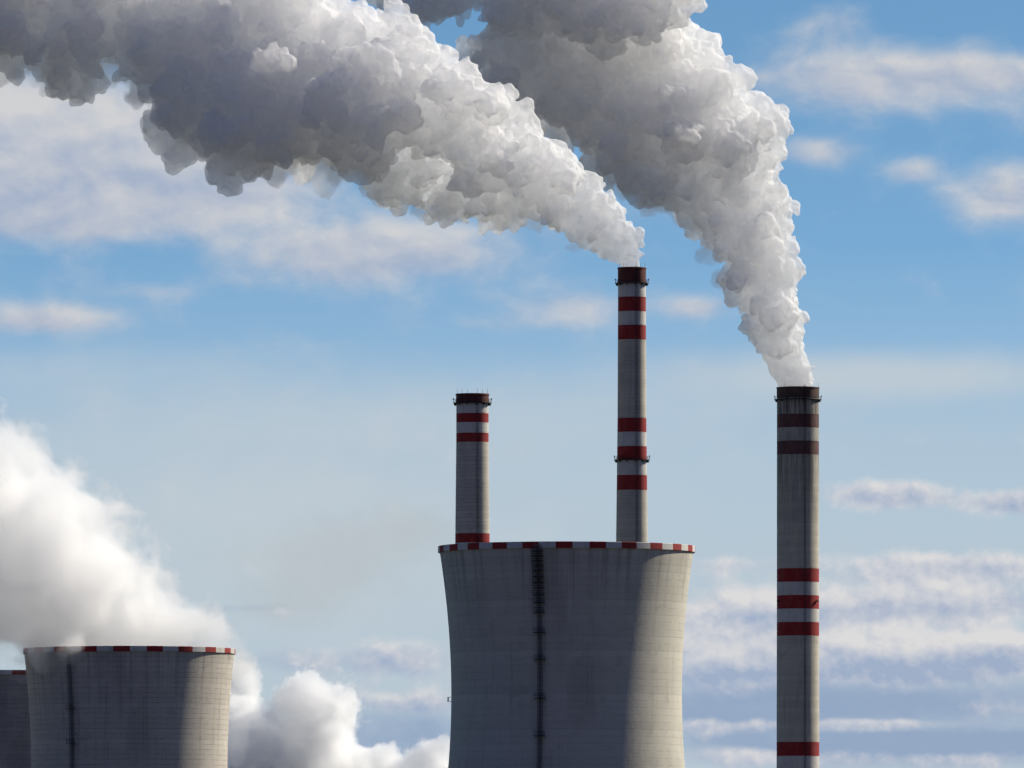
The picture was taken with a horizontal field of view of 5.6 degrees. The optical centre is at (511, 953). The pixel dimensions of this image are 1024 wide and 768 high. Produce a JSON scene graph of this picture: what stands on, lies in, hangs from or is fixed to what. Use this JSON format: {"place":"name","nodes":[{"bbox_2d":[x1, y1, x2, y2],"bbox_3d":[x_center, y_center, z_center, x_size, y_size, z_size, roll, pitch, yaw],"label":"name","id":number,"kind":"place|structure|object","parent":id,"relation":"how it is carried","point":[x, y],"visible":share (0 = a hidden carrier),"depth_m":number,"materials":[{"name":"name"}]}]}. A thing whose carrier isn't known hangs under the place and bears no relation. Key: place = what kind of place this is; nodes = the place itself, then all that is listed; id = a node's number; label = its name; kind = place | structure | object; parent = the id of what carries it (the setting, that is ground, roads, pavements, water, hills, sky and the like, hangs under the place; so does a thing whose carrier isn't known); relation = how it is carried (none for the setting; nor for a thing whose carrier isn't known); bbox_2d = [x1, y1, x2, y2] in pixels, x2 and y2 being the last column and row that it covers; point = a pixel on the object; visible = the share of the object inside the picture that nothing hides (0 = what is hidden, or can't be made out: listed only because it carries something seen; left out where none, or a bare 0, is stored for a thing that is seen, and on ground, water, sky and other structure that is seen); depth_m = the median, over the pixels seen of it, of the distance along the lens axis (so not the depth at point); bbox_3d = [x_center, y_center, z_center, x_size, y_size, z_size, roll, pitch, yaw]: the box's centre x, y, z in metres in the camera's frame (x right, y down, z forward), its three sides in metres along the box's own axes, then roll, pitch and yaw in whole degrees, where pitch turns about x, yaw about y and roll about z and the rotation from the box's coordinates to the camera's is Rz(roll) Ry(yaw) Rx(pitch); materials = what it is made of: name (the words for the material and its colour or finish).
{"place":"outdoors","nodes":[
{"label":"outdoors","id":0,"kind":"place"},
{"bbox_2d":[0,670,30,767],"bbox_3d":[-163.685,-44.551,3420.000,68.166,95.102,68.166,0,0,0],"label":"cooling tower","id":1,"kind":"structure","parent":0,"point":[15,744],"depth_m":3391.45,"materials":[{"name":"concrete"}]},
{"bbox_2d":[23,646,234,767],"bbox_3d":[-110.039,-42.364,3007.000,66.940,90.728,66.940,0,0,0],"label":"cooling tower","id":2,"kind":"structure","parent":0,"point":[129,706],"depth_m":2981.79,"materials":[{"name":"concrete"}]},
{"bbox_2d":[0,0,1023,767],"label":"sky","id":3,"kind":"structure","parent":0,"point":[257,257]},
{"bbox_2d":[438,541,694,767],"bbox_3d":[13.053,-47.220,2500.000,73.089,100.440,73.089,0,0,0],"label":"cooling tower","id":4,"kind":"structure","parent":0,"point":[566,654],"depth_m":2475.40,"materials":[{"name":"concrete"}]},
{"label":"ground","id":5,"kind":"structure","parent":0,"visible":0},
{"bbox_2d":[453,389,491,543],"bbox_3d":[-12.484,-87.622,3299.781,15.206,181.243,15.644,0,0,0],"label":"chimney","id":6,"kind":"object","parent":5,"relation":"on","point":[472,522],"visible":0.48,"depth_m":3295.49,"materials":[{"name":"grey concrete"}]},
{"bbox_2d":[614,266,649,541],"bbox_3d":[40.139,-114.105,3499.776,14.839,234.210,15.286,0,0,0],"label":"chimney","id":7,"kind":"object","parent":5,"relation":"on","point":[631,460],"visible":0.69,"depth_m":3495.79,"materials":[{"name":"concrete"}]},
{"bbox_2d":[774,384,821,767],"bbox_3d":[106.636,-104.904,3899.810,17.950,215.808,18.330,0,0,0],"label":"chimney","id":8,"kind":"object","parent":5,"relation":"on","point":[797,576],"visible":1,"depth_m":3893.15,"materials":[{"name":"concrete"}]}
]}

